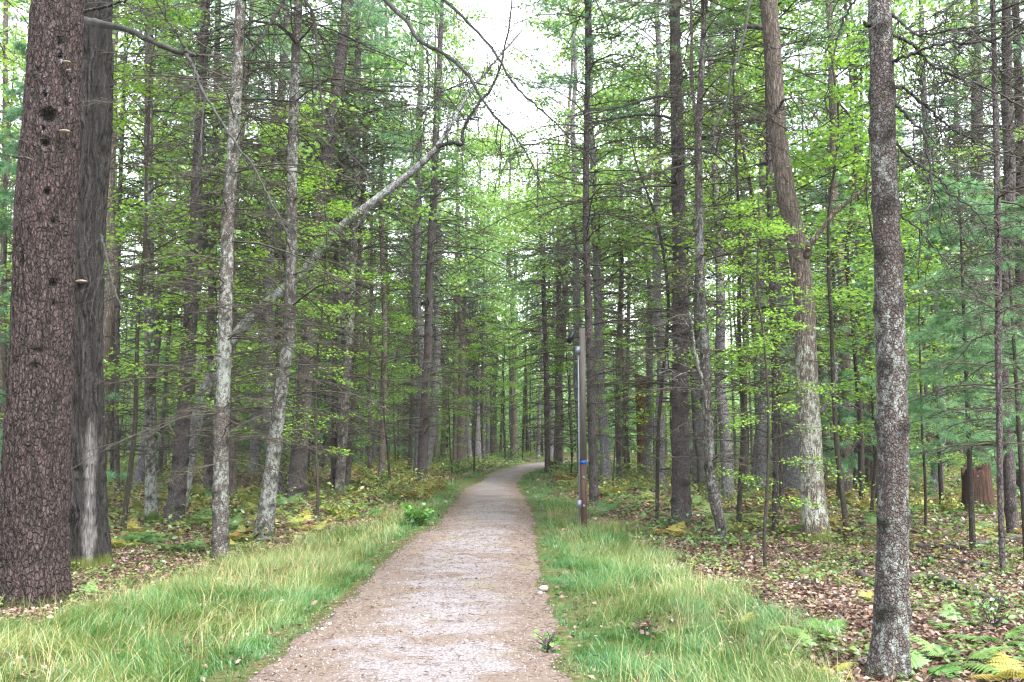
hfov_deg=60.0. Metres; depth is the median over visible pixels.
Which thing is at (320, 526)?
fern
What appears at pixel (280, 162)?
broadleaf tree
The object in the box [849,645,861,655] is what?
fern
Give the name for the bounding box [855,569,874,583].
fallen log
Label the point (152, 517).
fern
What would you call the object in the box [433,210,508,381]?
broadleaf tree
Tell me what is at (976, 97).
pine tree
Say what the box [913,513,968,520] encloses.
fallen branch
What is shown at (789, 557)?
fallen branch
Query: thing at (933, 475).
broadleaf tree
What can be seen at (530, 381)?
pine tree
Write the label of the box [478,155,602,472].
pine tree
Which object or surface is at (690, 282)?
pine tree
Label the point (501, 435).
pine tree
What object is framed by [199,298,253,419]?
maple sapling
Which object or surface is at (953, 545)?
fallen log
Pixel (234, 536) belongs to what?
fern
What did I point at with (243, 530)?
fern
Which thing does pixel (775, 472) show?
pine tree
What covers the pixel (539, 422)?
broadleaf tree
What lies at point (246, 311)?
broadleaf tree
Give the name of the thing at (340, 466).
pine tree
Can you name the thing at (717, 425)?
young pine
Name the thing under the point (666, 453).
pine tree
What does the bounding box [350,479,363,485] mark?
fern
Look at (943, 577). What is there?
fallen log
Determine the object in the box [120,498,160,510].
fern
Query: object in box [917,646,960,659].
fern
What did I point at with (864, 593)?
fern
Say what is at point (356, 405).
pine tree
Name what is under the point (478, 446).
broadleaf tree
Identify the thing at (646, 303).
pine tree
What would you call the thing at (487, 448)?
broadleaf tree
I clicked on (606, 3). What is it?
pine tree
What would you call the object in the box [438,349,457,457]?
maple sapling
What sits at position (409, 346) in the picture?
broadleaf tree
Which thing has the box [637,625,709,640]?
fern
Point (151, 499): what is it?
pine tree
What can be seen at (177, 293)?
pine tree
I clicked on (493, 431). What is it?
pine tree
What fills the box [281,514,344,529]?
fern
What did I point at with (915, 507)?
fern
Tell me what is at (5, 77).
broadleaf tree
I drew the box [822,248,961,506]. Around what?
young pine
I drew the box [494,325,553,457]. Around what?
maple sapling
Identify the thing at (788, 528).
fern
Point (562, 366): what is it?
maple sapling
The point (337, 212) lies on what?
maple sapling
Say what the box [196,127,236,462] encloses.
pine tree
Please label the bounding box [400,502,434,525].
green bush
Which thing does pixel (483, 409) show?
pine tree
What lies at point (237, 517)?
fern
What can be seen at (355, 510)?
shrub
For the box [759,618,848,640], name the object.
fern
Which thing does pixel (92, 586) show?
fern
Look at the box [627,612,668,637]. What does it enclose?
leafy weed
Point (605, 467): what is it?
broadleaf tree
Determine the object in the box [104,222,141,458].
broadleaf tree
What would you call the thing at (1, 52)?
broadleaf tree
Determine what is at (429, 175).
broadleaf tree
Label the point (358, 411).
young pine
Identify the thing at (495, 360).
broadleaf tree
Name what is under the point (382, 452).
pine tree
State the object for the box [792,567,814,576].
fern
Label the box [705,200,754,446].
pine tree
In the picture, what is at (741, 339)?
broadleaf tree
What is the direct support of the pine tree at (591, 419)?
on the ground at (471, 481)
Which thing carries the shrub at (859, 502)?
on the ground at (471, 481)
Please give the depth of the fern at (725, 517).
16.64 m
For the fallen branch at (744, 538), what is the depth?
13.69 m
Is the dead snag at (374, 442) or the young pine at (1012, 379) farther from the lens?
the dead snag at (374, 442)
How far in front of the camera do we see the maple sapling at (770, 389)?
38.88 m
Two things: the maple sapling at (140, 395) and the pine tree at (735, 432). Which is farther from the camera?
the maple sapling at (140, 395)
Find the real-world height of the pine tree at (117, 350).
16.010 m
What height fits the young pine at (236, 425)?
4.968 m
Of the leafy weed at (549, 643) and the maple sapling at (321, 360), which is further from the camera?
the maple sapling at (321, 360)
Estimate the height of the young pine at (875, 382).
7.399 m
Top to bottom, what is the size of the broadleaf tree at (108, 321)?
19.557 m
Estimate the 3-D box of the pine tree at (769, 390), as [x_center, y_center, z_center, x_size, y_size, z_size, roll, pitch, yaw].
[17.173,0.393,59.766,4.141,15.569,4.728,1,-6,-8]
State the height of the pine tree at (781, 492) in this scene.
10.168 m
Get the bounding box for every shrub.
[320,499,365,517]
[356,465,399,486]
[367,471,416,497]
[403,480,441,500]
[416,476,453,492]
[553,469,577,482]
[598,481,627,494]
[849,494,876,515]
[909,495,962,513]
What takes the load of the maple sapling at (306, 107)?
on the ground at (471, 481)
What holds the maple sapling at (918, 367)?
on the ground at (471, 481)
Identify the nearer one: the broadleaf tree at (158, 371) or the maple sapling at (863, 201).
the maple sapling at (863, 201)
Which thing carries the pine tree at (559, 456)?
on the ground at (471, 481)
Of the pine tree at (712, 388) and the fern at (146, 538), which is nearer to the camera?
the fern at (146, 538)
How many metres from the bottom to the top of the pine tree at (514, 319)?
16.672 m
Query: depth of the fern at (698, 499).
21.04 m
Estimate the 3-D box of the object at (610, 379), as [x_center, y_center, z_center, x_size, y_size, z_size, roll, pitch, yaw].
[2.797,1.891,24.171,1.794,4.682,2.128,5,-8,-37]
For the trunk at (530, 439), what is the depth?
70.42 m
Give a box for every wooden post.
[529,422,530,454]
[566,328,586,527]
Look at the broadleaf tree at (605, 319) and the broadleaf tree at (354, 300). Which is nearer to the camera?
the broadleaf tree at (354, 300)
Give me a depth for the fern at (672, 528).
14.38 m
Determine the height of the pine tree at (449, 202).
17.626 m
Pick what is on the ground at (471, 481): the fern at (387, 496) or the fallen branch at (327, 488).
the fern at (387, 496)
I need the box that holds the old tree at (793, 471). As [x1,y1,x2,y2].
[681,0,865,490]
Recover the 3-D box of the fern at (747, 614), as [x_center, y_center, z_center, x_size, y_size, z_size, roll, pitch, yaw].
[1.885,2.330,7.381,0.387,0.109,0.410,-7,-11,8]
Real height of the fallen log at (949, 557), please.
0.128 m
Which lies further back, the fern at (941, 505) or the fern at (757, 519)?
the fern at (941, 505)
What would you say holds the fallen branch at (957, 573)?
on the ground at (471, 481)
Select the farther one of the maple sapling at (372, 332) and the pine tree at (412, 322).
the pine tree at (412, 322)
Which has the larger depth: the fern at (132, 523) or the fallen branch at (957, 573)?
the fern at (132, 523)
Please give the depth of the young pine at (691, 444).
49.64 m
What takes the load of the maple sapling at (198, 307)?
on the ground at (471, 481)
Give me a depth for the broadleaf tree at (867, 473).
28.78 m
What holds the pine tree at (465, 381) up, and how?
on the ground at (471, 481)
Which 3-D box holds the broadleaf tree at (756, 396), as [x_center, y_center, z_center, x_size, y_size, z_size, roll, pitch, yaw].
[9.455,-3.650,36.322,7.075,18.512,7.906,-4,-6,24]
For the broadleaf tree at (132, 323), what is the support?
on the ground at (471, 481)
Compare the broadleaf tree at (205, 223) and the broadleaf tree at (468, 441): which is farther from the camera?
the broadleaf tree at (468, 441)
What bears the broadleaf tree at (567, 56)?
on the ground at (471, 481)
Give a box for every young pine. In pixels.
[0,40,127,481]
[108,337,142,460]
[132,345,178,465]
[197,388,249,454]
[236,348,289,457]
[236,389,251,449]
[286,261,361,467]
[311,347,373,453]
[372,341,416,459]
[596,351,636,465]
[665,383,718,456]
[712,384,732,448]
[769,356,834,469]
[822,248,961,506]
[833,327,920,445]
[852,287,924,457]
[869,193,1023,504]
[872,166,1023,551]
[913,189,1023,559]
[943,319,1023,487]
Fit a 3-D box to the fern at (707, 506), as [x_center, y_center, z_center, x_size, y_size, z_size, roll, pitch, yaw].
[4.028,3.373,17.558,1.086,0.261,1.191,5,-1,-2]
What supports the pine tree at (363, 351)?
on the ground at (471, 481)
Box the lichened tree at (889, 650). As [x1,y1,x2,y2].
[795,0,1023,681]
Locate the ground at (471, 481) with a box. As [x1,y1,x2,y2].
[0,443,1023,681]
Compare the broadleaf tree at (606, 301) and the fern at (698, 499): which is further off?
the broadleaf tree at (606, 301)
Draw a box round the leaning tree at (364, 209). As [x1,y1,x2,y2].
[185,0,529,514]
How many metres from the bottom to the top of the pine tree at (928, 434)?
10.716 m
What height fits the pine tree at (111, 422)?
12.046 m
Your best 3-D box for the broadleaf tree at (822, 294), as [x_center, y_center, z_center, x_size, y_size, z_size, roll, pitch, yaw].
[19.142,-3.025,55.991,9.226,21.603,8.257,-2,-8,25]
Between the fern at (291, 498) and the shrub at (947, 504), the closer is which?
the shrub at (947, 504)
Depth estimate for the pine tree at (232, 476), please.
21.36 m
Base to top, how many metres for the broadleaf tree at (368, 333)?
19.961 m
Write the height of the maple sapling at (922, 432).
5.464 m
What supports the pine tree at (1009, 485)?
on the ground at (471, 481)
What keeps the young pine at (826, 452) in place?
on the ground at (471, 481)
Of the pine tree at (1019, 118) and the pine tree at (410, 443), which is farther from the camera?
the pine tree at (410, 443)
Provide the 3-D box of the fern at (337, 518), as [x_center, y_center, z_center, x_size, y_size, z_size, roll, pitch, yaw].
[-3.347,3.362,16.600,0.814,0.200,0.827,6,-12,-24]
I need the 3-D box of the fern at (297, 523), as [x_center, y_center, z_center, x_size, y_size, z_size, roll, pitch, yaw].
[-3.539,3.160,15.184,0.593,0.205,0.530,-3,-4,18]
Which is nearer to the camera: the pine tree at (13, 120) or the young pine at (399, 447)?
the pine tree at (13, 120)
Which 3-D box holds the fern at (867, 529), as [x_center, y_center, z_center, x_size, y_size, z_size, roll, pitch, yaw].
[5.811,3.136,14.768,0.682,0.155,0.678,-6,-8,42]
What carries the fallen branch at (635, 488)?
on the ground at (471, 481)
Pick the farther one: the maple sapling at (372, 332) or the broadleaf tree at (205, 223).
the maple sapling at (372, 332)
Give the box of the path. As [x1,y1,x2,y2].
[247,458,613,681]
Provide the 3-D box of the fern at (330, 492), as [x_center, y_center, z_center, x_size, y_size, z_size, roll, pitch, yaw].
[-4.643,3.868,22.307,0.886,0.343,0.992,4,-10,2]
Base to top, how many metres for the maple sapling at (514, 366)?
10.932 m
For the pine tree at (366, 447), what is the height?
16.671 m
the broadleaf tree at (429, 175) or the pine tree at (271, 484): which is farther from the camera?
the broadleaf tree at (429, 175)
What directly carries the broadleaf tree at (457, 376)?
on the ground at (471, 481)
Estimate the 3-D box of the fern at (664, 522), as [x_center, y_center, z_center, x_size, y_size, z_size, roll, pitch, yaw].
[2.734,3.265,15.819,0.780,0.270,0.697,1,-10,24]
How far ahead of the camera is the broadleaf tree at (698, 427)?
30.20 m
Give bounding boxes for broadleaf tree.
[0,0,30,412]
[0,0,266,470]
[0,21,27,324]
[7,177,14,289]
[104,1,262,486]
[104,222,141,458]
[114,1,257,433]
[115,0,360,287]
[116,0,415,497]
[120,211,144,444]
[120,235,200,444]
[132,1,348,472]
[136,190,202,453]
[161,243,208,382]
[184,0,451,470]
[199,232,297,421]
[216,1,375,459]
[237,271,299,376]
[238,15,409,466]
[238,149,354,348]
[241,42,422,458]
[298,0,507,476]
[348,0,522,469]
[353,236,398,434]
[357,100,457,461]
[359,270,400,452]
[362,220,424,451]
[390,154,488,456]
[393,45,539,463]
[393,199,454,373]
[403,112,548,458]
[433,171,529,460]
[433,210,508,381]
[439,270,498,427]
[444,170,527,455]
[448,197,555,435]
[463,137,547,414]
[466,0,693,475]
[477,125,571,457]
[482,0,727,483]
[494,215,605,458]
[498,167,570,456]
[502,136,580,456]
[506,5,645,460]
[512,0,758,488]
[539,177,625,459]
[565,245,635,383]
[571,68,731,474]
[578,0,758,485]
[585,268,645,454]
[591,0,872,497]
[605,42,754,475]
[619,26,871,490]
[631,256,672,364]
[661,37,831,476]
[684,0,992,501]
[713,288,752,374]
[749,150,854,455]
[765,178,827,335]
[782,0,949,486]
[800,0,1023,495]
[902,0,1023,374]
[906,207,943,454]
[945,4,1022,279]
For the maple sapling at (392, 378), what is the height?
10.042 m
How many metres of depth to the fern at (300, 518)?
15.57 m
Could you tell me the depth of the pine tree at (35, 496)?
8.67 m
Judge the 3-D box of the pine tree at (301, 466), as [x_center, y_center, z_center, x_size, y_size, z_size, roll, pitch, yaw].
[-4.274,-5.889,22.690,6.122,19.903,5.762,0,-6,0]
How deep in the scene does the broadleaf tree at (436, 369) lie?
41.83 m
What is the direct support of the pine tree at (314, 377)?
on the ground at (471, 481)
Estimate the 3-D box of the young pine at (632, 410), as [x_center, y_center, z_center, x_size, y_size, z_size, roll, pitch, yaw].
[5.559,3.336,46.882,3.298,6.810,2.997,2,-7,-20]
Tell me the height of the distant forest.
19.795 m
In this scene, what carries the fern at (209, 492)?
on the ground at (471, 481)
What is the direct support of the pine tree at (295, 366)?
on the ground at (471, 481)
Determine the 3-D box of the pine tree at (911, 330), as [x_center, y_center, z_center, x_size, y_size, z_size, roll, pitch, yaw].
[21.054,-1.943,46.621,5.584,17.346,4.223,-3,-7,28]
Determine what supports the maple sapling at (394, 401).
on the ground at (471, 481)
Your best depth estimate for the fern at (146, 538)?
13.31 m
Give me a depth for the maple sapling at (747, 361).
32.20 m
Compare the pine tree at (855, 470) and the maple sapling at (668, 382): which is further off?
the maple sapling at (668, 382)
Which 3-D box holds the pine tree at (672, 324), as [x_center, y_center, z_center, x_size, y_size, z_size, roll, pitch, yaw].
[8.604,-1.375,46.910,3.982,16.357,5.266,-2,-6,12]
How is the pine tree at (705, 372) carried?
on the ground at (471, 481)
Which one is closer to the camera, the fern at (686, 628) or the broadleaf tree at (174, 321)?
the fern at (686, 628)
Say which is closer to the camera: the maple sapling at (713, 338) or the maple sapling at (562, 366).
the maple sapling at (562, 366)
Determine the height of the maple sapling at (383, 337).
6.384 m
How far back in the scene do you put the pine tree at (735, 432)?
44.06 m
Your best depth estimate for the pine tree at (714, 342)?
47.21 m
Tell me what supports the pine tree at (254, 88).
on the ground at (471, 481)
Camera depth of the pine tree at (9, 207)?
34.98 m
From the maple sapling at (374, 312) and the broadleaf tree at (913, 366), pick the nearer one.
the maple sapling at (374, 312)
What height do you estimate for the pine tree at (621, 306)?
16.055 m
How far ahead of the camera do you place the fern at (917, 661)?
5.77 m
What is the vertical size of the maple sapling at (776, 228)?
4.683 m
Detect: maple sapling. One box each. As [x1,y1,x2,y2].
[0,175,12,418]
[103,90,275,416]
[109,307,143,433]
[119,302,171,436]
[119,334,170,428]
[124,339,176,442]
[138,277,213,429]
[138,321,180,455]
[139,306,217,438]
[197,318,217,456]
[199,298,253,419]
[201,100,370,487]
[217,266,296,465]
[236,234,329,430]
[237,334,254,448]
[241,159,398,518]
[242,215,367,471]
[293,278,401,464]
[320,271,439,493]
[350,233,411,454]
[355,308,415,434]
[355,314,410,437]
[355,336,397,437]
[358,312,415,464]
[415,339,447,430]
[430,340,478,474]
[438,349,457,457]
[441,316,514,471]
[480,303,534,459]
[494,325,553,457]
[537,308,598,476]
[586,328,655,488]
[621,204,766,492]
[621,318,669,456]
[624,0,873,523]
[627,268,715,451]
[631,298,731,463]
[691,317,740,454]
[697,194,874,567]
[698,30,964,542]
[714,263,771,465]
[748,301,832,426]
[785,127,994,516]
[817,161,970,438]
[830,214,993,531]
[872,280,955,414]
[875,259,991,441]
[913,284,958,470]
[953,175,1014,422]
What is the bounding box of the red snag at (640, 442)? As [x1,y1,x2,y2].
[635,375,651,473]
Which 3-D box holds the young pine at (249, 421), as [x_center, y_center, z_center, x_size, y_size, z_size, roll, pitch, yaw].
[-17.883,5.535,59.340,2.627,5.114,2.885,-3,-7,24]
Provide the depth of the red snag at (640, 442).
40.12 m
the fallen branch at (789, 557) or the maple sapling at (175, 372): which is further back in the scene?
the maple sapling at (175, 372)
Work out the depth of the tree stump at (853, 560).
10.82 m
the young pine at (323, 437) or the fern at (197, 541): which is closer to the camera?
the fern at (197, 541)
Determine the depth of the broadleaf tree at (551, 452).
73.65 m
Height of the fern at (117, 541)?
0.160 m
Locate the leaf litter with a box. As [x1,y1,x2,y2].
[0,459,1023,681]
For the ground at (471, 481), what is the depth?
8.24 m
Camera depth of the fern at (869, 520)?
15.86 m
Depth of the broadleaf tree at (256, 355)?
66.51 m
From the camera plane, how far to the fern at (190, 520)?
15.79 m
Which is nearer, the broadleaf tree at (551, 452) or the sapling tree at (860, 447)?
the sapling tree at (860, 447)
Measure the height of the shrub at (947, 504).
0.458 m
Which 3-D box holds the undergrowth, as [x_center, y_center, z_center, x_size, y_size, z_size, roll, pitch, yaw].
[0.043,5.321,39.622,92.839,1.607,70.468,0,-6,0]
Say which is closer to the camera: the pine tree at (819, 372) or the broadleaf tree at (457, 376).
the pine tree at (819, 372)
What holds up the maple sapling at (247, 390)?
on the ground at (471, 481)
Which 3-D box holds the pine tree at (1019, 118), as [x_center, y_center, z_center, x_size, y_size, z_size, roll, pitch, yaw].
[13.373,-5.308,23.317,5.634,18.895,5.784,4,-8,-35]
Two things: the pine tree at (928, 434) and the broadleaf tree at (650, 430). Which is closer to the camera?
the pine tree at (928, 434)
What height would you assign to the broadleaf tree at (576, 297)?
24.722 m
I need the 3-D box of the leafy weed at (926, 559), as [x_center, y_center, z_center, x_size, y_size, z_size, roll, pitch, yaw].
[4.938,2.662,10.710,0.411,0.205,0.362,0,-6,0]
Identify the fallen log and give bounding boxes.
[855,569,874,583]
[909,534,1021,551]
[909,572,1023,608]
[917,552,1007,569]
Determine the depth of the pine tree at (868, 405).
25.89 m
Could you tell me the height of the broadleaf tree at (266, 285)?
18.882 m
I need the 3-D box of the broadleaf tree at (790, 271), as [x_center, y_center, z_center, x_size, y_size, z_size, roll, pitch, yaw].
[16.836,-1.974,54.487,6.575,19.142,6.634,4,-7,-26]
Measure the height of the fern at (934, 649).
0.248 m
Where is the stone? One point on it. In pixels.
(544, 587)
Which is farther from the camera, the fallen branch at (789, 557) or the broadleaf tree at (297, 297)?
the broadleaf tree at (297, 297)
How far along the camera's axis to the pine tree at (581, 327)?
66.20 m
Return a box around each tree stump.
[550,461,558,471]
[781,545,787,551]
[850,558,862,569]
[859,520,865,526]
[960,462,996,513]
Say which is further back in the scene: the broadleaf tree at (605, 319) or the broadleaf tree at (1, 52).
the broadleaf tree at (605, 319)
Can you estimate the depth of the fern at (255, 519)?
14.61 m
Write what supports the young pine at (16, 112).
on the ground at (471, 481)
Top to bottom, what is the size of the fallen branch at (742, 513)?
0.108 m
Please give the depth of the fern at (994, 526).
15.16 m
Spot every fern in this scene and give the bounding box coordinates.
[73,581,102,596]
[108,495,136,498]
[111,531,151,539]
[111,538,146,546]
[113,517,153,534]
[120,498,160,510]
[120,533,171,543]
[123,525,149,534]
[130,509,164,524]
[150,541,192,549]
[162,517,198,527]
[162,542,208,550]
[166,497,210,504]
[171,529,184,538]
[186,538,205,547]
[190,515,209,524]
[202,489,211,501]
[206,512,253,529]
[207,506,241,521]
[208,531,248,539]
[210,513,256,532]
[210,539,251,548]
[230,507,255,517]
[234,529,266,539]
[235,524,252,534]
[249,514,279,534]
[276,492,303,510]
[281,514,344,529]
[283,533,311,538]
[284,510,312,530]
[290,521,316,530]
[302,520,332,534]
[319,516,352,521]
[322,489,343,498]
[337,489,361,498]
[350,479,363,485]
[350,502,388,519]
[381,493,400,502]
[590,500,620,515]
[609,486,632,495]
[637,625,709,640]
[642,490,661,497]
[645,515,669,525]
[648,521,692,535]
[691,495,703,506]
[693,500,733,516]
[704,513,735,524]
[706,518,741,530]
[722,499,743,508]
[722,611,757,626]
[730,513,790,526]
[730,523,747,532]
[742,512,770,517]
[746,518,771,528]
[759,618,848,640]
[774,522,800,533]
[777,631,844,653]
[783,502,800,509]
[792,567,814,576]
[799,514,840,523]
[811,661,856,677]
[839,525,875,531]
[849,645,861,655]
[851,590,873,600]
[853,512,876,526]
[898,648,978,681]
[909,503,923,511]
[910,634,1010,678]
[914,602,989,629]
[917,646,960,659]
[927,504,949,512]
[935,624,1023,646]
[944,506,964,515]
[961,521,997,531]
[962,521,997,532]
[968,652,1023,681]
[983,520,1005,530]
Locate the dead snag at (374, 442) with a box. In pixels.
[372,349,397,465]
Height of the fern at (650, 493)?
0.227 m
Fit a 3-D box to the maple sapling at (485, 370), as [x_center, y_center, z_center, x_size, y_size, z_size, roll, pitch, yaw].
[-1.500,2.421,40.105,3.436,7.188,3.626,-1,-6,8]
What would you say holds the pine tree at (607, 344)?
on the ground at (471, 481)
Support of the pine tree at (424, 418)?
on the ground at (471, 481)
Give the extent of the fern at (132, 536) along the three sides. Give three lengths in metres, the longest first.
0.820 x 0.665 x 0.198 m
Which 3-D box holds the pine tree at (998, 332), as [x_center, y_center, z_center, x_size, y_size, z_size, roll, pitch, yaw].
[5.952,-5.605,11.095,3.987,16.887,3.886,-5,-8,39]
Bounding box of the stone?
[539,585,547,590]
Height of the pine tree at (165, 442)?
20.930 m
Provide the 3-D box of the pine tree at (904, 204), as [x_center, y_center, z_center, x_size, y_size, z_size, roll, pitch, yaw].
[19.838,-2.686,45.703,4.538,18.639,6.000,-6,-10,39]
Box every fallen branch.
[284,481,354,499]
[623,487,654,490]
[723,511,768,513]
[723,529,800,546]
[740,552,832,560]
[831,525,876,531]
[909,527,990,534]
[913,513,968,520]
[927,549,995,558]
[927,559,1010,583]
[932,613,1016,621]
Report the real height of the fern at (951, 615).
0.171 m
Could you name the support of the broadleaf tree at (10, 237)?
on the ground at (471, 481)
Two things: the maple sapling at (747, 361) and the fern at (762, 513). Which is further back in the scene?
the maple sapling at (747, 361)
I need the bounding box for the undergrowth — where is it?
[0,443,1023,667]
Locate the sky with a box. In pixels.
[0,0,1023,422]
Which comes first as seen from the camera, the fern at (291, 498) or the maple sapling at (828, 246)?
the maple sapling at (828, 246)
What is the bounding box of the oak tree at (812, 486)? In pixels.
[675,0,897,544]
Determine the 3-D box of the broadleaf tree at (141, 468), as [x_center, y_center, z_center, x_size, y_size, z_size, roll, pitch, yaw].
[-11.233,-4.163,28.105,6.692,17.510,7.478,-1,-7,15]
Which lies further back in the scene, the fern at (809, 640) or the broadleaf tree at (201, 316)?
the broadleaf tree at (201, 316)
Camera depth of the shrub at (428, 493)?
22.43 m
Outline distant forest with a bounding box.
[8,234,1015,454]
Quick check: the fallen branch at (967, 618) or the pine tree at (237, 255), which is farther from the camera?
the pine tree at (237, 255)
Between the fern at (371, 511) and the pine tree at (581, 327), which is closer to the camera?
the fern at (371, 511)
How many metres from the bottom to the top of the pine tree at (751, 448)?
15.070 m
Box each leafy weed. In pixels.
[533,625,567,653]
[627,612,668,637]
[911,554,938,568]
[969,587,1008,626]
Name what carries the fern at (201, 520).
on the ground at (471, 481)
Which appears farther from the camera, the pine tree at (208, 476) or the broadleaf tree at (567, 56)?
the broadleaf tree at (567, 56)
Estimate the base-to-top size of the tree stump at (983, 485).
1.135 m
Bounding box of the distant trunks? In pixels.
[119,258,994,456]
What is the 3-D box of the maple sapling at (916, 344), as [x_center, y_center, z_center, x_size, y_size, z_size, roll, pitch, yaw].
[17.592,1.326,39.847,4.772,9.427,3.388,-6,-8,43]
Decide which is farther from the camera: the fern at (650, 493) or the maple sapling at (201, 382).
the maple sapling at (201, 382)
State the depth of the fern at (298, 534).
13.98 m
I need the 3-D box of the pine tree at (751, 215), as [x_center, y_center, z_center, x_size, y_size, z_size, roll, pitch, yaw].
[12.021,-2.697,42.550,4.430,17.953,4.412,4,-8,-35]
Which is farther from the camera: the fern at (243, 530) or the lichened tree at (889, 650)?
the fern at (243, 530)
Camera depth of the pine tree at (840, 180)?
22.46 m
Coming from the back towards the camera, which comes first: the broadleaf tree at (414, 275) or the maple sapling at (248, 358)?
the maple sapling at (248, 358)
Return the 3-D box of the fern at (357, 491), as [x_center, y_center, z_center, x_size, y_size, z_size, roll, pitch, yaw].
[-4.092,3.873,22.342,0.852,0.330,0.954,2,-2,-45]
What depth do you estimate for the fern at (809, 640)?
6.57 m
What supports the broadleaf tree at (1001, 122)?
on the ground at (471, 481)
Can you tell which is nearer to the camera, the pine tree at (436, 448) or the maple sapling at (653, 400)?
the pine tree at (436, 448)
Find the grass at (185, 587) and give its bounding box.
[0,459,896,681]
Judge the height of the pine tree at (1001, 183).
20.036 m
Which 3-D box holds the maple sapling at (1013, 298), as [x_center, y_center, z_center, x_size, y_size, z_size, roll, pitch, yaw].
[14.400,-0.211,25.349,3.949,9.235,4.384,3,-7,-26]
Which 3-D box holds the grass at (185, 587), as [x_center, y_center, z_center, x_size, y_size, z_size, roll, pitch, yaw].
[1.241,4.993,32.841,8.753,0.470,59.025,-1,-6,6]
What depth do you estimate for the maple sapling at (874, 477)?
16.86 m
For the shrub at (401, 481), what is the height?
0.759 m
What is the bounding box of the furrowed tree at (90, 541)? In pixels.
[69,0,306,570]
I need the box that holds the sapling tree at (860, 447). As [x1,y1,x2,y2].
[790,104,875,513]
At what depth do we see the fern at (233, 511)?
17.13 m
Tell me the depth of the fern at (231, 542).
13.02 m
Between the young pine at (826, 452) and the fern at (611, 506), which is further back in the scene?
the young pine at (826, 452)
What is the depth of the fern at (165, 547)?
12.57 m
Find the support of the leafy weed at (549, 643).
on the path
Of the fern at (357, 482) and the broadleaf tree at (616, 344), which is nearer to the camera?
the fern at (357, 482)
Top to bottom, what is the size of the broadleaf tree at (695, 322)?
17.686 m
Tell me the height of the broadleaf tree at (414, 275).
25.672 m
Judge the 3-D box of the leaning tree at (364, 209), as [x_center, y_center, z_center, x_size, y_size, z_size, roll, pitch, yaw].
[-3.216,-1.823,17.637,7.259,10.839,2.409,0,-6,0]
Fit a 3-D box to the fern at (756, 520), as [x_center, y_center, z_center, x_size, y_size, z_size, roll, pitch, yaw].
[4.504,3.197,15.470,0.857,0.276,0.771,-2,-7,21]
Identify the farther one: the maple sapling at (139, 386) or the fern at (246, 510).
the maple sapling at (139, 386)
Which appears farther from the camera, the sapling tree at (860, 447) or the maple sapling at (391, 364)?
the maple sapling at (391, 364)
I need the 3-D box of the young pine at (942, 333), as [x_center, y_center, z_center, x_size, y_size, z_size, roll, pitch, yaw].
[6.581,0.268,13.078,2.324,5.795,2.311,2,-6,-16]
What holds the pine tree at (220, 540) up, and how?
on the ground at (471, 481)
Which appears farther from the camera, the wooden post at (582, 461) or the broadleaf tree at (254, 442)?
the broadleaf tree at (254, 442)
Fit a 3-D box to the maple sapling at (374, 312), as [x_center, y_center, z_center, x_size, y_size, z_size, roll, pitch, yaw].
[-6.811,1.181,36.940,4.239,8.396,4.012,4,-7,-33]
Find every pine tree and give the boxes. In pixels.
[0,0,28,341]
[0,0,84,610]
[0,0,205,491]
[0,2,29,470]
[0,65,24,352]
[1,0,270,521]
[19,0,423,561]
[103,0,270,533]
[104,0,358,523]
[104,167,184,478]
[105,80,218,477]
[115,0,321,494]
[125,246,166,451]
[127,70,216,468]
[129,0,606,539]
[130,0,372,502]
[154,135,208,438]
[189,56,264,446]
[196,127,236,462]
[213,0,463,499]
[223,0,446,490]
[223,1,343,450]
[254,0,456,495]
[280,0,445,485]
[284,128,329,455]
[289,258,338,462]
[293,213,357,462]
[297,70,332,445]
[330,0,475,481]
[333,0,434,475]
[354,241,397,455]
[355,0,534,480]
[355,145,399,461]
[359,172,468,471]
[366,156,449,458]
[381,183,446,413]
[390,230,424,458]
[391,149,444,460]
[406,165,468,464]
[409,172,477,463]
[425,177,491,464]
[442,184,491,460]
[450,198,519,460]
[451,218,500,454]
[452,0,724,506]
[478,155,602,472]
[478,220,508,454]
[490,241,538,457]
[497,197,528,452]
[498,137,614,464]
[517,219,552,450]
[522,173,592,460]
[523,0,811,525]
[555,83,671,479]
[555,163,630,458]
[563,227,606,438]
[567,131,646,471]
[568,261,639,444]
[571,150,669,471]
[579,0,744,460]
[588,0,821,543]
[617,145,671,441]
[626,0,937,532]
[628,133,715,523]
[640,221,670,459]
[643,183,707,448]
[652,92,730,447]
[660,1,796,491]
[664,196,730,461]
[702,98,823,507]
[703,91,758,470]
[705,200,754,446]
[705,236,733,454]
[714,222,771,463]
[723,23,828,422]
[731,124,800,431]
[747,46,869,480]
[755,0,951,488]
[762,150,915,472]
[765,278,771,457]
[789,0,939,492]
[789,142,826,293]
[794,60,871,435]
[795,1,867,456]
[802,154,852,466]
[834,0,1023,577]
[845,75,1012,453]
[851,123,924,440]
[863,111,988,463]
[866,0,1023,534]
[897,0,1023,498]
[899,147,926,467]
[904,0,1014,469]
[942,78,1000,467]
[965,49,1023,429]
[986,2,1023,135]
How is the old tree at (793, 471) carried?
on the ground at (471, 481)
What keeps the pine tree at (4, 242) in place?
on the ground at (471, 481)
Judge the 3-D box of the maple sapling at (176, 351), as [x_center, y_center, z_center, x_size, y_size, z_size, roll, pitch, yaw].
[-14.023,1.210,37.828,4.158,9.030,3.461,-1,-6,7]

